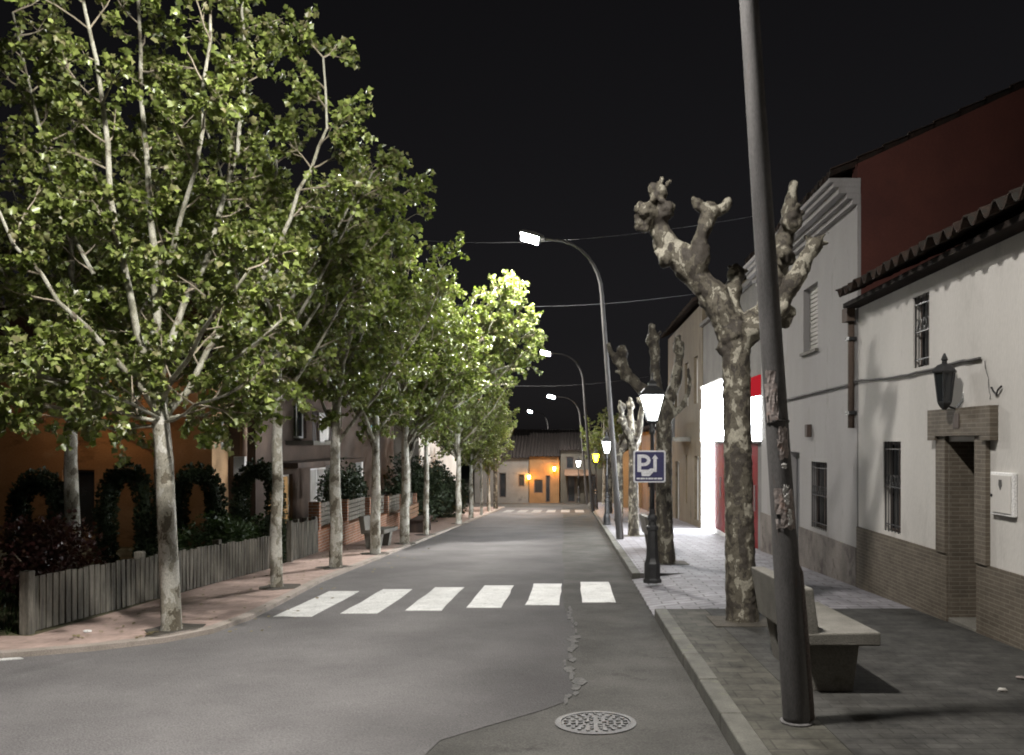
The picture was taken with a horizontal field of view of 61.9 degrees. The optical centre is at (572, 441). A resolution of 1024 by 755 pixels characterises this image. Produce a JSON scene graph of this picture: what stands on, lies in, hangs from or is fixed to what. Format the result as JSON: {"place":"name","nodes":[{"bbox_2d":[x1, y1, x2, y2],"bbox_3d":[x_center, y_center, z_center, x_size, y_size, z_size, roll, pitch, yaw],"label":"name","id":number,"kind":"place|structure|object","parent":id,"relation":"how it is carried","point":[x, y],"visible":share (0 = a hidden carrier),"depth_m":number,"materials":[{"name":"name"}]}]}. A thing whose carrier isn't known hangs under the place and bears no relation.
{"place":"outdoors","nodes":[
{"label":"outdoors","id":0,"kind":"place"},
{"bbox_2d":[0,571,64,634],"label":"garden grass","id":1,"kind":"structure","parent":0,"point":[10,599],"depth_m":10.52,"materials":[{"name":"green plant"}]},
{"bbox_2d":[0,547,282,635],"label":"garden ground","id":2,"kind":"structure","parent":0,"point":[125,553],"depth_m":10.78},
{"bbox_2d":[3,466,64,571],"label":"topiary arch","id":3,"kind":"structure","parent":2,"relation":"on","point":[26,490],"depth_m":15.30,"materials":[{"name":"green plant"}]},
{"bbox_2d":[0,509,111,599],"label":"red bush","id":4,"kind":"object","parent":2,"relation":"on","point":[44,551],"visible":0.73,"depth_m":11.38,"materials":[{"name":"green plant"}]},
{"bbox_2d":[0,346,227,546],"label":"ochre house","id":5,"kind":"structure","parent":2,"relation":"on","point":[19,454],"depth_m":21.00,"materials":[{"name":"paint"}]},
{"bbox_2d":[78,470,94,533],"bbox_3d":[-12.200,1.500,21.125,0.800,1.600,0.050,0,0,0],"label":"window","id":6,"kind":"structure","parent":5,"relation":"in","point":[86,478],"depth_m":21.12,"materials":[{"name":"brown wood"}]},
{"bbox_2d":[0,64,228,566],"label":"plane tree","id":7,"kind":"object","parent":2,"relation":"on","point":[71,493],"visible":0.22,"depth_m":14.67,"materials":[{"name":"green plant"}]},
{"bbox_2d":[92,461,157,564],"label":"topiary arch","id":8,"kind":"structure","parent":2,"relation":"on","point":[115,482],"depth_m":15.91,"materials":[{"name":"green plant"}]},
{"bbox_2d":[19,536,269,634],"bbox_3d":[-5.785,1.891,12.667,0.186,1.015,7.185,0,0,2],"label":"picket fence","id":9,"kind":"object","parent":2,"relation":"on","point":[45,600],"visible":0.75,"depth_m":10.85,"materials":[{"name":"grey wood"}]},
{"bbox_2d":[59,151,264,553],"bbox_3d":[-8.693,-1.822,18.579,4.876,8.857,5.178,0,0,-36],"label":"plane tree","id":10,"kind":"object","parent":2,"relation":"on","point":[192,366],"visible":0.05,"depth_m":18.36,"materials":[{"name":"green plant"}]},
{"bbox_2d":[0,266,393,537],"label":"brown house","id":11,"kind":"structure","parent":2,"relation":"on","point":[306,456],"depth_m":25.54,"materials":[{"name":"paint"}]},
{"bbox_2d":[269,474,288,520],"bbox_3d":[-8.325,1.700,23.900,0.050,1.500,2.000,0,0,0],"label":"window","id":12,"kind":"structure","parent":11,"relation":"in","point":[286,477],"depth_m":24.73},
{"bbox_2d":[294,392,302,437],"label":"window","id":13,"kind":"structure","parent":11,"relation":"in","point":[298,416],"depth_m":25.82,"materials":[{"name":"black glass"}]},
{"bbox_2d":[310,467,325,511],"bbox_3d":[-8.325,1.675,27.600,0.050,1.650,2.000,0,0,0],"label":"window","id":14,"kind":"structure","parent":11,"relation":"in","point":[314,472],"depth_m":27.53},
{"bbox_2d":[319,412,328,441],"bbox_3d":[-7.364,-0.435,25.200,0.068,0.909,1.001,0,0,0],"label":"hanging sheet","id":15,"kind":"object","parent":11,"relation":"hanging from","point":[324,436],"visible":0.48,"depth_m":25.11,"materials":[{"name":"fabric"}]},
{"bbox_2d":[175,461,228,550],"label":"topiary arch","id":16,"kind":"structure","parent":2,"relation":"on","point":[202,477],"depth_m":16.22,"materials":[{"name":"green plant"}]},
{"bbox_2d":[177,509,264,550],"bbox_3d":[-6.508,1.819,15.604,1.618,1.215,1.665,0,0,0],"label":"garden bush","id":17,"kind":"object","parent":2,"relation":"on","point":[229,527],"visible":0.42,"depth_m":15.52,"materials":[{"name":"green plant"}]},
{"bbox_2d":[233,395,246,475],"bbox_3d":[-7.600,0.292,19.533,0.260,4.701,0.306,0,0,0],"label":"utility post","id":18,"kind":"object","parent":2,"relation":"on","point":[239,461],"visible":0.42,"depth_m":19.52,"materials":[{"name":"wood"}]},
{"bbox_2d":[228,457,286,562],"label":"topiary arch","id":19,"kind":"structure","parent":2,"relation":"on","point":[241,489],"depth_m":16.82,"materials":[{"name":"green plant"}]},
{"bbox_2d":[250,511,291,550],"bbox_3d":[-6.404,1.995,17.978,1.072,1.075,1.294,0,0,0],"label":"garden bush","id":20,"kind":"object","parent":2,"relation":"on","point":[261,524],"visible":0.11,"depth_m":17.71,"materials":[{"name":"green plant"}]},
{"bbox_2d":[313,457,368,525],"bbox_3d":[-6.637,1.628,24.548,1.661,2.394,2.059,0,0,0],"label":"garden bush","id":21,"kind":"object","parent":2,"relation":"on","point":[351,481],"visible":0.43,"depth_m":24.41,"materials":[{"name":"green plant"}]},
{"bbox_2d":[0,507,500,649],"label":"pavement","id":22,"kind":"structure","parent":0,"point":[294,572],"depth_m":11.35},
{"bbox_2d":[144,623,205,636],"bbox_3d":[-4.416,2.067,9.342,0.581,0.043,0.853,0,0,0],"label":"tree pit","id":23,"kind":"object","parent":22,"relation":"on","point":[186,627],"visible":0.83,"depth_m":9.29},
{"bbox_2d":[0,0,377,630],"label":"plane tree","id":24,"kind":"object","parent":23,"relation":"on","point":[82,385],"visible":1,"depth_m":9.15,"materials":[{"name":"green plant"}]},
{"bbox_2d":[69,538,444,638],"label":"fallen leaves","id":25,"kind":"object","parent":22,"relation":"on","point":[77,635],"visible":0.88,"depth_m":10.60,"materials":[{"name":"brown plant"}]},
{"bbox_2d":[259,584,300,589],"bbox_3d":[-4.522,2.236,13.091,0.597,0.040,0.780,0,0,0],"label":"tree pit","id":26,"kind":"object","parent":22,"relation":"on","point":[285,586],"visible":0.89,"depth_m":12.99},
{"bbox_2d":[139,49,415,586],"bbox_3d":[-4.652,-1.508,12.843,4.502,7.702,4.240,0,0,0],"label":"plane tree","id":27,"kind":"object","parent":26,"relation":"on","point":[353,255],"visible":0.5,"depth_m":13.04,"materials":[{"name":"green plant"}]},
{"bbox_2d":[286,516,317,561],"bbox_3d":[-5.782,2.064,18.163,0.188,0.940,2.184,0,0,-2],"label":"picket fence","id":28,"kind":"object","parent":22,"relation":"on","point":[302,539],"visible":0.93,"depth_m":17.92,"materials":[{"name":"grey wood"}]},
{"bbox_2d":[315,565,350,569],"bbox_3d":[-4.527,2.369,16.057,0.667,0.044,0.697,0,0,40],"label":"tree pit","id":29,"kind":"object","parent":22,"relation":"on","point":[325,567],"visible":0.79,"depth_m":15.96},
{"bbox_2d":[213,135,450,566],"bbox_3d":[-4.671,-1.435,15.702,4.524,7.860,4.799,0,0,0],"label":"plane tree","id":30,"kind":"object","parent":29,"relation":"on","point":[360,383],"visible":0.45,"depth_m":16.00,"materials":[{"name":"green plant"}]},
{"bbox_2d":[360,552,387,554],"bbox_3d":[-4.456,2.505,19.074,0.669,0.040,0.785,0,0,0],"label":"tree pit","id":31,"kind":"object","parent":22,"relation":"on","point":[368,553],"visible":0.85,"depth_m":18.99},
{"bbox_2d":[289,223,470,553],"bbox_3d":[-3.994,-1.185,19.135,4.655,7.624,4.388,0,0,-30],"label":"plane tree","id":32,"kind":"object","parent":31,"relation":"on","point":[376,419],"visible":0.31,"depth_m":19.02,"materials":[{"name":"green plant"}]},
{"bbox_2d":[359,514,397,548],"bbox_3d":[-4.789,2.215,21.017,0.618,0.800,1.600,0,-3,0],"label":"concrete bench","id":33,"kind":"object","parent":22,"relation":"on","point":[385,531],"visible":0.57,"depth_m":20.47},
{"bbox_2d":[409,433,418,520],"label":"pollarded tree","id":34,"kind":"object","parent":22,"relation":"on","point":[412,446],"visible":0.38,"depth_m":27.46,"materials":[{"name":"plant"}]},
{"bbox_2d":[409,503,432,532],"bbox_3d":[-4.855,2.454,27.200,0.510,0.880,1.600,0,0,0],"label":"wooden bench","id":35,"kind":"object","parent":22,"relation":"on","point":[415,524],"visible":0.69,"depth_m":26.56,"materials":[{"name":"brown wood"}]},
{"bbox_2d":[440,368,512,517],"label":"plane tree","id":36,"kind":"object","parent":22,"relation":"on","point":[498,420],"visible":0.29,"depth_m":36.41,"materials":[{"name":"green plant"}]},
{"bbox_2d":[462,411,516,510],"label":"plane tree","id":37,"kind":"object","parent":22,"relation":"on","point":[487,462],"visible":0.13,"depth_m":44.31,"materials":[{"name":"green plant"}]},
{"bbox_2d":[462,385,519,514],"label":"plane tree","id":38,"kind":"object","parent":22,"relation":"on","point":[505,430],"visible":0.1,"depth_m":39.89,"materials":[{"name":"green plant"}]},
{"bbox_2d":[491,458,499,508],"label":"pollarded tree","id":39,"kind":"object","parent":22,"relation":"on","point":[495,497],"visible":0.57,"depth_m":48.42,"materials":[{"name":"plant"}]},
{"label":"tree pit","id":40,"kind":"structure","parent":22,"relation":"on","visible":0},
{"bbox_2d":[307,241,548,542],"bbox_3d":[-3.746,-1.246,22.755,4.224,8.037,6.396,0,0,36],"label":"plane tree","id":41,"kind":"object","parent":40,"relation":"on","point":[459,375],"visible":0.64,"depth_m":22.32,"materials":[{"name":"green plant"}]},
{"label":"tree pit","id":42,"kind":"structure","parent":22,"relation":"on","visible":0},
{"bbox_2d":[398,291,485,534],"bbox_3d":[-4.247,-0.758,25.387,4.028,7.317,4.277,0,0,33],"label":"plane tree","id":43,"kind":"object","parent":42,"relation":"on","point":[426,501],"visible":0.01,"depth_m":25.54,"materials":[{"name":"green plant"}]},
{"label":"tree pit","id":44,"kind":"structure","parent":22,"relation":"on","visible":0},
{"bbox_2d":[372,363,519,523],"bbox_3d":[-5.126,-0.528,31.930,5.948,7.474,3.929,0,0,-12],"label":"plane tree","id":45,"kind":"object","parent":44,"relation":"on","point":[451,444],"visible":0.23,"depth_m":31.91,"materials":[{"name":"green plant"}]},
{"bbox_2d":[460,441,474,501],"bbox_3d":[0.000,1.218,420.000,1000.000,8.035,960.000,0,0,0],"label":"terrain","id":46,"kind":"structure","parent":0,"point":[465,468],"depth_m":133.59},
{"bbox_2d":[309,493,416,552],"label":"garden wall","id":47,"kind":"structure","parent":46,"relation":"on","point":[352,532],"depth_m":22.54,"materials":[{"name":"red brick"}]},
{"bbox_2d":[381,452,455,521],"bbox_3d":[-6.061,1.826,33.318,2.737,2.883,4.284,0,0,0],"label":"garden hedge","id":48,"kind":"object","parent":46,"relation":"on","point":[438,496],"visible":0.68,"depth_m":32.58,"materials":[{"name":"green plant"}]},
{"bbox_2d":[394,405,455,492],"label":"white gabled house","id":49,"kind":"structure","parent":46,"relation":"on","point":[447,461],"depth_m":43.33,"materials":[{"name":"paint"}]},
{"bbox_2d":[433,475,468,517],"bbox_3d":[-5.638,2.467,38.562,1.839,2.010,4.028,0,0,10],"label":"garden hedge","id":50,"kind":"object","parent":46,"relation":"on","point":[449,512],"visible":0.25,"depth_m":38.24,"materials":[{"name":"green plant"}]},
{"bbox_2d":[473,435,530,502],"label":"end house","id":51,"kind":"structure","parent":46,"relation":"on","point":[512,482],"depth_m":62.40,"materials":[{"name":"beige paint"}]},
{"bbox_2d":[499,473,505,496],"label":"window","id":52,"kind":"structure","parent":51,"relation":"in","point":[502,476],"depth_m":62.52,"materials":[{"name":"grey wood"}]},
{"bbox_2d":[473,429,584,494],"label":"end house","id":53,"kind":"structure","parent":46,"relation":"on","point":[523,432],"depth_m":79.32,"materials":[{"name":"brown paint"}]},
{"bbox_2d":[528,432,559,502],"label":"end house","id":54,"kind":"structure","parent":46,"relation":"on","point":[544,483],"depth_m":62.60,"materials":[{"name":"orange paint"}]},
{"bbox_2d":[534,480,542,492],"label":"window","id":55,"kind":"structure","parent":54,"relation":"in","point":[538,484],"depth_m":62.72,"materials":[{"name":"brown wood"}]},
{"bbox_2d":[546,475,549,501],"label":"door","id":56,"kind":"structure","parent":54,"relation":"in","point":[547,476],"depth_m":62.70,"materials":[{"name":"brown wood"}]},
{"bbox_2d":[559,432,605,502],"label":"end house","id":57,"kind":"structure","parent":46,"relation":"on","point":[568,442],"depth_m":62.20,"materials":[{"name":"paint"}]},
{"bbox_2d":[566,457,573,468],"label":"window","id":58,"kind":"structure","parent":57,"relation":"in","point":[569,460],"depth_m":62.32,"materials":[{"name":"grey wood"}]},
{"bbox_2d":[567,476,575,501],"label":"door","id":59,"kind":"structure","parent":57,"relation":"in","point":[571,480],"depth_m":62.32,"materials":[{"name":"brown wood"}]},
{"bbox_2d":[612,435,641,507],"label":"orange lit house","id":60,"kind":"structure","parent":46,"relation":"on","point":[625,476],"depth_m":48.20,"materials":[{"name":"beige paint"}]},
{"bbox_2d":[642,423,655,513],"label":"house","id":61,"kind":"structure","parent":46,"relation":"on","point":[645,485],"depth_m":43.89,"materials":[{"name":"brown paint"}]},
{"bbox_2d":[660,275,747,527],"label":"beige house","id":62,"kind":"structure","parent":46,"relation":"on","point":[687,456],"depth_m":30.63,"materials":[{"name":"paint"}]},
{"bbox_2d":[697,456,698,519],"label":"window","id":63,"kind":"structure","parent":62,"relation":"in","point":[697,456],"depth_m":29.30,"materials":[{"name":"grey glass"}]},
{"bbox_2d":[699,279,760,549],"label":"shop","id":64,"kind":"structure","parent":46,"relation":"on","point":[713,494],"depth_m":24.65,"materials":[{"name":"grey paint"}]},
{"bbox_2d":[714,443,722,535],"bbox_3d":[4.205,1.520,24.650,0.110,2.960,1.460,0,0,0],"label":"shop window","id":65,"kind":"structure","parent":64,"relation":"in","point":[718,447],"depth_m":24.66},
{"bbox_2d":[723,450,724,536],"bbox_3d":[4.230,1.520,23.150,0.060,2.960,1.460,0,0,0],"label":"red door","id":66,"kind":"structure","parent":64,"relation":"in","point":[723,450],"depth_m":23.83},
{"bbox_2d":[751,443,757,548],"bbox_3d":[4.205,1.520,20.150,0.110,2.960,1.460,0,0,0],"label":"red door","id":67,"kind":"structure","parent":64,"relation":"in","point":[754,446],"depth_m":19.66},
{"bbox_2d":[743,80,1023,586],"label":"tall white house","id":68,"kind":"structure","parent":46,"relation":"on","point":[873,209],"depth_m":12.85,"materials":[{"name":"paint"}]},
{"bbox_2d":[796,452,799,536],"bbox_3d":[4.340,1.300,16.100,0.040,2.200,0.700,0,0,0],"label":"door","id":69,"kind":"structure","parent":68,"relation":"in","point":[797,453],"depth_m":16.36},
{"bbox_2d":[805,424,811,436],"bbox_3d":[4.154,-0.190,15.025,0.087,0.220,0.150,0,0,0],"label":"junction box","id":70,"kind":"object","parent":68,"relation":"attached to","point":[808,430],"visible":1,"depth_m":14.95,"materials":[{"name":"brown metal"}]},
{"bbox_2d":[799,286,818,356],"bbox_3d":[4.255,-2.147,15.050,0.230,1.205,1.000,0,0,0],"label":"window","id":71,"kind":"structure","parent":68,"relation":"in","point":[814,348],"depth_m":15.15,"materials":[{"name":"plastic"}]},
{"bbox_2d":[787,384,847,399],"bbox_3d":[4.170,-0.829,15.491,0.055,0.099,5.649,0,0,0],"label":"wall cable","id":72,"kind":"object","parent":68,"relation":"attached to","point":[823,390],"depth_m":14.38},
{"bbox_2d":[812,461,826,530],"bbox_3d":[4.282,0.925,14.535,0.137,1.150,0.930,0,0,0],"label":"window","id":73,"kind":"structure","parent":68,"relation":"in","point":[821,467],"depth_m":14.73,"materials":[{"name":"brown wood"}]},
{"bbox_2d":[842,308,856,427],"bbox_3d":[4.119,-1.090,12.660,0.158,1.780,0.240,0,0,0],"label":"downpipe","id":74,"kind":"object","parent":68,"relation":"attached to","point":[848,315],"visible":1,"depth_m":12.62,"materials":[{"name":"metal"}]},
{"bbox_2d":[835,183,1023,650],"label":"white house","id":75,"kind":"structure","parent":46,"relation":"on","point":[935,537],"depth_m":9.49,"materials":[{"name":"paint"}]},
{"bbox_2d":[885,442,900,533],"bbox_3d":[4.277,0.600,11.200,0.127,1.200,0.600,0,0,0],"label":"window","id":76,"kind":"structure","parent":75,"relation":"in","point":[894,477],"depth_m":11.33,"materials":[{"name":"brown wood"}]},
{"bbox_2d":[853,357,981,381],"bbox_3d":[4.170,-0.861,10.662,0.047,0.098,3.897,0,0,0],"label":"wall cable","id":77,"kind":"object","parent":75,"relation":"attached to","point":[932,369],"depth_m":10.32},
{"bbox_2d":[915,293,928,367],"bbox_3d":[4.277,-1.335,10.265,0.127,0.870,0.470,0,0,0],"label":"window","id":78,"kind":"structure","parent":75,"relation":"in","point":[924,303],"depth_m":10.37,"materials":[{"name":"glass"}]},
{"bbox_2d":[932,353,963,409],"bbox_3d":[4.046,-0.644,9.160,0.362,0.611,0.234,0,0,0],"label":"wall lantern","id":79,"kind":"object","parent":75,"relation":"attached to","point":[944,372],"depth_m":9.10,"materials":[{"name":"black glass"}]},
{"bbox_2d":[990,472,1017,517],"bbox_3d":[4.162,0.510,8.250,0.073,0.420,0.440,0,0,0],"label":"meter box","id":80,"kind":"object","parent":75,"relation":"attached to","point":[1004,494],"visible":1,"depth_m":8.17,"materials":[{"name":"white paint"}]},
{"bbox_2d":[0,0,1023,431],"label":"sky","id":81,"kind":"structure","parent":0,"point":[554,119],"materials":[{"name":"black"}]},
{"bbox_2d":[425,502,733,754],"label":"road","id":82,"kind":"structure","parent":0,"point":[627,662],"depth_m":7.04,"materials":[{"name":"asphalt"}]},
{"bbox_2d":[0,507,504,657],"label":"kerb","id":83,"kind":"structure","parent":82,"relation":"on","point":[201,631],"depth_m":9.40,"materials":[{"name":"concrete"}]},
{"bbox_2d":[0,508,574,754],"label":"road resurfacing","id":84,"kind":"structure","parent":82,"relation":"on","point":[395,678],"depth_m":7.45,"materials":[{"name":"asphalt"}]},
{"bbox_2d":[273,582,615,616],"bbox_3d":[-1.556,2.247,12.313,5.150,0.166,2.444,0,0,-17],"label":"zebra crossing","id":85,"kind":"object","parent":82,"relation":"on","point":[441,598],"visible":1,"depth_m":12.12,"materials":[{"name":"paint"}]},
{"bbox_2d":[503,510,583,511],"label":"zebra crossing","id":86,"kind":"object","parent":82,"relation":"on","point":[546,511],"visible":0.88,"depth_m":45.41,"materials":[{"name":"paint"}]},
{"bbox_2d":[563,606,587,705],"bbox_3d":[0.017,2.097,8.917,0.217,0.233,5.026,0,0,0],"label":"crack","id":87,"kind":"object","parent":82,"relation":"on","point":[578,683],"visible":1,"depth_m":7.72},
{"bbox_2d":[576,456,580,501],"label":"lantern post","id":88,"kind":"object","parent":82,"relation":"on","point":[578,461],"visible":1,"depth_m":60.92,"materials":[{"name":"metal"}]},
{"bbox_2d":[555,711,635,734],"bbox_3d":[0.160,1.973,5.950,0.570,0.054,0.570,0,0,0],"label":"manhole cover","id":89,"kind":"object","parent":82,"relation":"on","point":[595,723],"visible":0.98,"depth_m":5.92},
{"bbox_2d":[587,503,640,579],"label":"kerb","id":90,"kind":"structure","parent":82,"relation":"on","point":[632,570],"depth_m":18.73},
{"bbox_2d":[540,349,594,511],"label":"street lamp","id":91,"kind":"object","parent":90,"relation":"on","point":[546,352],"visible":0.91,"depth_m":42.95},
{"bbox_2d":[547,394,588,503],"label":"street lamp","id":92,"kind":"object","parent":90,"relation":"on","point":[584,470],"visible":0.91,"depth_m":56.45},
{"bbox_2d":[655,609,771,754],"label":"kerb","id":93,"kind":"structure","parent":82,"relation":"on","point":[740,735],"depth_m":6.31,"materials":[{"name":"concrete"}]},
{"bbox_2d":[589,502,911,608],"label":"pavement","id":94,"kind":"structure","parent":0,"point":[700,551],"depth_m":15.51,"materials":[{"name":"tile"}]},
{"bbox_2d":[520,229,623,539],"bbox_3d":[-0.022,-1.464,22.600,2.757,8.235,0.460,0,0,0],"label":"street lamp","id":95,"kind":"object","parent":94,"relation":"on","point":[534,237],"visible":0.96,"depth_m":22.55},
{"bbox_2d":[592,448,598,509],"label":"lantern post","id":96,"kind":"object","parent":94,"relation":"on","point":[595,454],"visible":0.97,"depth_m":45.12,"materials":[{"name":"metal"}]},
{"bbox_2d":[580,408,628,503],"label":"plane tree","id":97,"kind":"object","parent":94,"relation":"on","point":[617,432],"visible":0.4,"depth_m":54.97,"materials":[{"name":"green plant"}]},
{"bbox_2d":[601,432,610,524],"bbox_3d":[1.200,1.290,30.000,0.389,3.280,0.389,0,0,0],"label":"lantern post","id":98,"kind":"object","parent":94,"relation":"on","point":[605,441],"visible":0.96,"depth_m":29.92,"materials":[{"name":"metal"}]},
{"bbox_2d":[601,427,623,513],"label":"pollarded tree","id":99,"kind":"object","parent":94,"relation":"on","point":[620,436],"visible":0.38,"depth_m":39.90,"materials":[{"name":"beige plant"}]},
{"bbox_2d":[607,413,636,520],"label":"pollarded tree","id":100,"kind":"object","parent":94,"relation":"on","point":[621,448],"visible":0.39,"depth_m":32.35,"materials":[{"name":"grey plant"}]},
{"bbox_2d":[624,535,644,536],"bbox_3d":[1.720,2.656,24.000,0.800,0.041,0.800,0,0,0],"label":"tree pit","id":101,"kind":"object","parent":94,"relation":"on","point":[634,536],"visible":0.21,"depth_m":23.63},
{"bbox_2d":[617,396,643,535],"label":"pollarded tree","id":102,"kind":"object","parent":101,"relation":"on","point":[632,436],"visible":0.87,"depth_m":23.84,"materials":[{"name":"beige plant"}]},
{"bbox_2d":[639,514,647,546],"bbox_3d":[1.871,2.064,19.217,0.618,0.800,1.600,0,-3,0],"label":"concrete bench","id":103,"kind":"object","parent":94,"relation":"on","point":[643,520],"visible":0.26,"depth_m":19.21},
{"bbox_2d":[644,561,689,564],"bbox_3d":[1.770,2.305,16.200,0.800,0.041,0.800,0,0,0],"label":"tree pit","id":104,"kind":"object","parent":94,"relation":"on","point":[681,563],"visible":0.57,"depth_m":16.01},
{"bbox_2d":[606,323,691,562],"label":"pollarded tree","id":105,"kind":"object","parent":104,"relation":"on","point":[669,412],"visible":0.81,"depth_m":16.08,"materials":[{"name":"brown plant"}]},
{"bbox_2d":[632,573,725,617],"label":"kerb ramp","id":106,"kind":"structure","parent":94,"relation":"on","point":[680,591],"depth_m":12.06,"materials":[{"name":"tile"}]},
{"bbox_2d":[639,372,665,583],"bbox_3d":[1.240,0.558,13.300,0.389,3.280,0.389,0,0,0],"label":"lantern post","id":107,"kind":"object","parent":106,"relation":"on","point":[652,394],"visible":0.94,"depth_m":13.22,"materials":[{"name":"metal"}]},
{"bbox_2d":[633,450,665,481],"bbox_3d":[1.190,0.387,13.235,0.496,0.496,0.081,0,0,0],"label":"parking sign","id":108,"kind":"object","parent":107,"relation":"attached to","point":[649,465],"visible":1,"depth_m":13.20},
{"bbox_2d":[667,609,853,754],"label":"kerbside paving","id":109,"kind":"structure","parent":0,"point":[750,683],"depth_m":6.46,"materials":[{"name":"stone"}]},
{"bbox_2d":[739,0,814,726],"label":"street lamp","id":110,"kind":"object","parent":109,"relation":"on","point":[797,698],"visible":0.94,"depth_m":5.46,"materials":[{"name":"metal"}]},
{"bbox_2d":[705,609,1023,754],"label":"pavement","id":111,"kind":"structure","parent":0,"point":[925,684],"depth_m":6.35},
{"bbox_2d":[706,616,767,626],"bbox_3d":[1.900,2.004,9.500,0.720,0.037,0.720,0,0,0],"label":"tree pit","id":112,"kind":"object","parent":111,"relation":"on","point":[718,621],"visible":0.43,"depth_m":9.32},
{"bbox_2d":[634,176,828,622],"bbox_3d":[1.779,-0.420,9.750,2.188,5.098,1.045,0,0,0],"label":"pollarded tree","id":113,"kind":"object","parent":112,"relation":"on","point":[736,329],"visible":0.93,"depth_m":9.43,"materials":[{"name":"brown plant"}]},
{"bbox_2d":[751,567,880,690],"bbox_3d":[1.951,1.516,7.037,0.618,0.800,1.600,0,-3,0],"label":"concrete bench","id":114,"kind":"object","parent":111,"relation":"on","point":[837,639],"visible":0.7,"depth_m":6.39,"materials":[{"name":"concrete"}]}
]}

